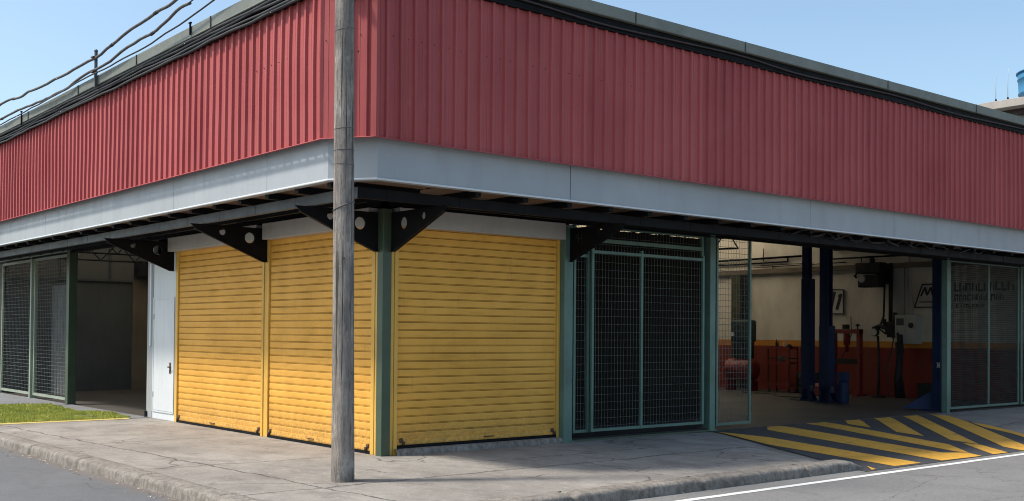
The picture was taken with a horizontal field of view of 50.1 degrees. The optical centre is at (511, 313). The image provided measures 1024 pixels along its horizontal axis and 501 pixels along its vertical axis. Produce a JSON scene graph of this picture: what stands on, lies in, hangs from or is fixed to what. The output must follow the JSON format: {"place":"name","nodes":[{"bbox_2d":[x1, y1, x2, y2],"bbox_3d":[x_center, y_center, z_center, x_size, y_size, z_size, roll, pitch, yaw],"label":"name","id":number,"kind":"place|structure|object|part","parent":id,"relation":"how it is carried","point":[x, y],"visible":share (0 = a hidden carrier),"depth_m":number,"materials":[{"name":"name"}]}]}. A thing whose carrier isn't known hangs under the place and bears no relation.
{"place":"outdoors","nodes":[
{"label":"outdoors","id":0,"kind":"place"},
{"bbox_2d":[0,403,130,422],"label":"grass","id":1,"kind":"structure","parent":0,"point":[12,414],"depth_m":21.02,"materials":[{"name":"green plant"}]},
{"bbox_2d":[0,393,145,417],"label":"apron","id":2,"kind":"object","parent":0,"point":[8,398],"visible":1,"depth_m":24.57,"materials":[{"name":"grey concrete"}]},
{"bbox_2d":[0,444,235,500],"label":"road","id":3,"kind":"structure","parent":0,"point":[24,477],"depth_m":12.55,"materials":[{"name":"grey asphalt"}]},
{"bbox_2d":[6,455,810,500],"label":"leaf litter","id":4,"kind":"object","parent":3,"relation":"on","point":[148,491],"visible":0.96,"depth_m":13.78,"materials":[{"name":"brown plant"}]},
{"bbox_2d":[0,407,1023,500],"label":"pavement","id":5,"kind":"structure","parent":0,"point":[262,468],"depth_m":14.12,"materials":[{"name":"concrete"}]},
{"bbox_2d":[0,418,128,423],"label":"edge line","id":6,"kind":"object","parent":5,"relation":"on","point":[64,421],"visible":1,"depth_m":19.56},
{"bbox_2d":[331,0,358,482],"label":"utility pole","id":7,"kind":"object","parent":5,"relation":"on","point":[342,449],"visible":1,"depth_m":12.06,"materials":[{"name":"grey wood"}]},
{"bbox_2d":[0,0,1023,125],"label":"sky","id":8,"kind":"structure","parent":0,"point":[956,49],"materials":[{"name":"blue"}]},
{"bbox_2d":[799,372,818,379],"bbox_3d":[8.512,1.786,31.253,0.640,0.200,0.640,1,-1,-40],"label":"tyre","id":9,"kind":"object","parent":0,"point":[816,375],"visible":0.3,"depth_m":30.97,"materials":[{"name":"rubber"}]},
{"bbox_2d":[814,381,818,395],"bbox_3d":[8.533,2.063,30.237,0.300,0.410,0.600,1,-1,-40],"label":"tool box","id":10,"kind":"object","parent":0,"point":[816,390],"visible":0.27,"depth_m":30.18,"materials":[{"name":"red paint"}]},
{"bbox_2d":[627,451,1023,500],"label":"road","id":11,"kind":"structure","parent":0,"point":[999,479],"depth_m":12.99,"materials":[{"name":"grey asphalt"}]},
{"bbox_2d":[0,432,864,500],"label":"kerb","id":12,"kind":"structure","parent":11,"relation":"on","point":[177,488],"depth_m":12.64,"materials":[{"name":"concrete"}]},
{"bbox_2d":[676,453,1023,500],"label":"road line","id":13,"kind":"object","parent":11,"relation":"on","point":[727,494],"visible":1,"depth_m":13.56,"materials":[{"name":"white paint"}]},
{"bbox_2d":[836,372,849,402],"bbox_3d":[8.036,1.798,26.630,0.300,0.760,0.300,1,-1,-40],"label":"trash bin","id":14,"kind":"object","parent":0,"point":[842,379],"visible":1,"depth_m":26.51,"materials":[{"name":"blue paint"}]},
{"bbox_2d":[713,414,1023,470],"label":"driveway","id":15,"kind":"structure","parent":0,"point":[874,424],"depth_m":18.21,"materials":[{"name":"yellow paint"}]},
{"bbox_2d":[719,414,1023,468],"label":"driveway stripes","id":16,"kind":"object","parent":15,"relation":"on","point":[898,426],"visible":1,"depth_m":18.05,"materials":[{"name":"yellow paint"}]},
{"bbox_2d":[918,383,931,398],"bbox_3d":[10.975,2.052,28.760,0.250,0.420,0.600,1,-1,-40],"label":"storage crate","id":17,"kind":"object","parent":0,"point":[924,389],"visible":0.34,"depth_m":28.78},
{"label":"ground","id":18,"kind":"structure","parent":0,"visible":0},
{"bbox_2d":[0,0,1023,455],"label":"workshop building","id":19,"kind":"structure","parent":18,"relation":"on","point":[568,228],"depth_m":17.10,"materials":[{"name":"metal"}]},
{"bbox_2d":[51,284,66,395],"bbox_3d":[-10.623,0.627,25.840,0.098,2.600,1.416,1,-1,-41],"label":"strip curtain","id":20,"kind":"object","parent":19,"relation":"hanging from","point":[54,348],"visible":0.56,"depth_m":25.97,"materials":[{"name":"plastic"}]},
{"bbox_2d":[90,49,97,87],"bbox_3d":[-7.045,-4.139,18.510,0.105,0.645,0.100,1,-1,-40],"label":"cable post","id":21,"kind":"object","parent":19,"relation":"attached to","point":[95,66],"visible":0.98,"depth_m":18.50,"materials":[{"name":"grey metal"}]},
{"bbox_2d":[0,0,177,105],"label":"overhead cable","id":22,"kind":"object","parent":21,"relation":"attached to","point":[149,17],"visible":1,"depth_m":18.24,"materials":[{"name":"rubber"}]},
{"bbox_2d":[0,2,191,120],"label":"overhead cable","id":23,"kind":"object","parent":21,"relation":"attached to","point":[161,25],"visible":1,"depth_m":17.68,"materials":[{"name":"rubber"}]},
{"bbox_2d":[0,0,214,124],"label":"overhead cable","id":24,"kind":"object","parent":21,"relation":"attached to","point":[188,18],"visible":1,"depth_m":17.35,"materials":[{"name":"rubber"}]},
{"bbox_2d":[0,0,274,136],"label":"overhead cable","id":25,"kind":"object","parent":19,"relation":"attached to","point":[156,58],"visible":1,"depth_m":16.85,"materials":[{"name":"rubber"}]},
{"bbox_2d":[131,280,147,389],"bbox_3d":[-10.340,0.589,30.566,0.500,3.050,0.060,1,-1,-40],"label":"plywood panel","id":26,"kind":"object","parent":19,"relation":"on","point":[139,334],"visible":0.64,"depth_m":30.51,"materials":[{"name":"brown wood"}]},
{"bbox_2d":[134,261,147,276],"bbox_3d":[-10.258,-1.232,30.472,0.360,0.410,0.360,1,-1,-40],"label":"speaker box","id":27,"kind":"object","parent":19,"relation":"attached to","point":[140,269],"visible":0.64,"depth_m":30.32,"materials":[{"name":"black plastic"}]},
{"bbox_2d":[0,0,283,138],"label":"overhead cable","id":28,"kind":"object","parent":19,"relation":"attached to","point":[179,50],"visible":1,"depth_m":16.58,"materials":[{"name":"rubber"}]},
{"bbox_2d":[0,0,290,140],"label":"overhead cable","id":29,"kind":"object","parent":19,"relation":"attached to","point":[200,42],"visible":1,"depth_m":16.49,"materials":[{"name":"rubber"}]},
{"bbox_2d":[0,0,299,143],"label":"overhead cable","id":30,"kind":"object","parent":19,"relation":"attached to","point":[190,51],"visible":1,"depth_m":16.30,"materials":[{"name":"rubber"}]},
{"bbox_2d":[152,297,174,413],"bbox_3d":[-6.468,0.765,20.243,0.076,2.132,0.980,1,-1,-40],"label":"door","id":31,"kind":"structure","parent":19,"relation":"in","point":[163,310],"depth_m":20.25,"materials":[{"name":"white paint"}]},
{"bbox_2d":[188,22,191,34],"bbox_3d":[-4.584,-4.058,15.614,0.028,0.180,0.060,1,-1,-40],"label":"cable stay","id":32,"kind":"object","parent":19,"relation":"attached to","point":[189,23],"visible":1,"depth_m":15.60,"materials":[{"name":"black metal"}]},
{"bbox_2d":[723,320,759,390],"bbox_3d":[6.884,1.251,32.856,0.653,2.100,1.080,1,-1,-40],"label":"air compressor","id":33,"kind":"object","parent":19,"relation":"on","point":[755,368],"visible":0.86,"depth_m":32.65,"materials":[{"name":"red paint"}]},
{"bbox_2d":[742,391,800,397],"bbox_3d":[7.137,2.238,30.326,0.491,0.031,3.374,1,-1,-22],"label":"floor hose","id":34,"kind":"object","parent":19,"relation":"on","point":[774,394],"visible":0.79,"depth_m":30.25,"materials":[{"name":"rubber"}]},
{"bbox_2d":[521,0,1023,129],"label":"overhead cable","id":35,"kind":"object","parent":19,"relation":"attached to","point":[564,12],"visible":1,"depth_m":17.04,"materials":[{"name":"black rubber"}]},
{"bbox_2d":[767,347,797,392],"bbox_3d":[7.925,1.636,32.099,0.457,1.320,0.770,1,-1,-40],"label":"tool trolley","id":36,"kind":"object","parent":19,"relation":"on","point":[788,362],"visible":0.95,"depth_m":31.98,"materials":[{"name":"red metal"}]},
{"bbox_2d":[778,356,784,361],"bbox_3d":[7.905,1.346,32.131,0.200,0.220,0.195,1,-1,-40],"label":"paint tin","id":37,"kind":"object","parent":36,"relation":"on","point":[781,360],"visible":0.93,"depth_m":32.06,"materials":[{"name":"brown metal"}]},
{"bbox_2d":[790,246,818,400],"bbox_3d":[7.495,0.088,27.738,1.070,4.249,0.975,1,-1,-40],"label":"vehicle lift","id":38,"kind":"object","parent":19,"relation":"on","point":[808,335],"visible":0.88,"depth_m":27.94,"materials":[{"name":"blue paint"}]},
{"bbox_2d":[833,289,843,313],"bbox_3d":[9.295,-0.338,31.520,0.052,0.741,0.586,1,-1,-40],"label":"wall sign","id":39,"kind":"object","parent":19,"relation":"attached to","point":[838,301],"visible":0.65,"depth_m":31.43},
{"bbox_2d":[834,324,866,396],"bbox_3d":[9.295,1.288,30.440,0.480,1.980,0.960,1,-1,-40],"label":"workshop press","id":40,"kind":"object","parent":19,"relation":"on","point":[846,330],"visible":0.74,"depth_m":30.14,"materials":[{"name":"red paint"}]},
{"bbox_2d":[854,258,896,336],"bbox_3d":[10.042,-0.440,30.256,0.548,2.200,1.270,1,-1,-40],"label":"hose reel","id":41,"kind":"object","parent":19,"relation":"attached to","point":[883,277],"depth_m":30.07,"materials":[{"name":"black metal"}]},
{"bbox_2d":[809,248,951,411],"bbox_3d":[8.549,0.063,25.843,1.010,4.249,3.908,1,-1,-32],"label":"vehicle lift","id":42,"kind":"object","parent":19,"relation":"on","point":[931,400],"visible":0.82,"depth_m":27.11,"materials":[{"name":"blue paint"}]},
{"bbox_2d":[870,324,895,397],"bbox_3d":[10.021,1.276,29.571,0.400,1.985,0.704,1,-1,-40],"label":"inflator stand","id":43,"kind":"object","parent":19,"relation":"on","point":[874,331],"visible":1,"depth_m":29.63,"materials":[{"name":"metal"}]},
{"bbox_2d":[894,333,904,397],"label":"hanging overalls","id":44,"kind":"object","parent":19,"relation":"on","point":[898,377],"visible":0.98,"depth_m":29.41,"materials":[{"name":"black fabric"}]},
{"bbox_2d":[895,315,921,343],"bbox_3d":[10.696,0.429,29.613,0.338,0.790,0.640,1,-1,-40],"label":"electrical cabinet","id":45,"kind":"object","parent":19,"relation":"attached to","point":[909,327],"visible":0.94,"depth_m":29.45,"materials":[{"name":"grey metal"}]},
{"bbox_3d":[10.495,0.433,29.641,0.014,0.720,0.300,1,-1,-40],"label":"cabinet door","id":46,"kind":"part","parent":45,"relation":"part of","materials":[{"name":"grey metal"}]},
{"bbox_2d":[914,284,931,307],"bbox_3d":[11.200,-0.473,29.247,0.052,0.641,1.012,1,-1,-40],"label":"wall sign","id":47,"kind":"object","parent":19,"relation":"attached to","point":[924,298],"visible":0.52,"depth_m":29.40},
{"bbox_2d":[979,97,1023,116],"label":"flat roofed house","id":48,"kind":"structure","parent":18,"relation":"on","point":[1014,106],"depth_m":34.81,"materials":[{"name":"concrete"}]},
{"bbox_2d":[1016,69,1023,96],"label":"water tank","id":49,"kind":"object","parent":48,"relation":"on","point":[1020,77],"visible":0.88,"depth_m":35.10,"materials":[{"name":"blue plastic"}]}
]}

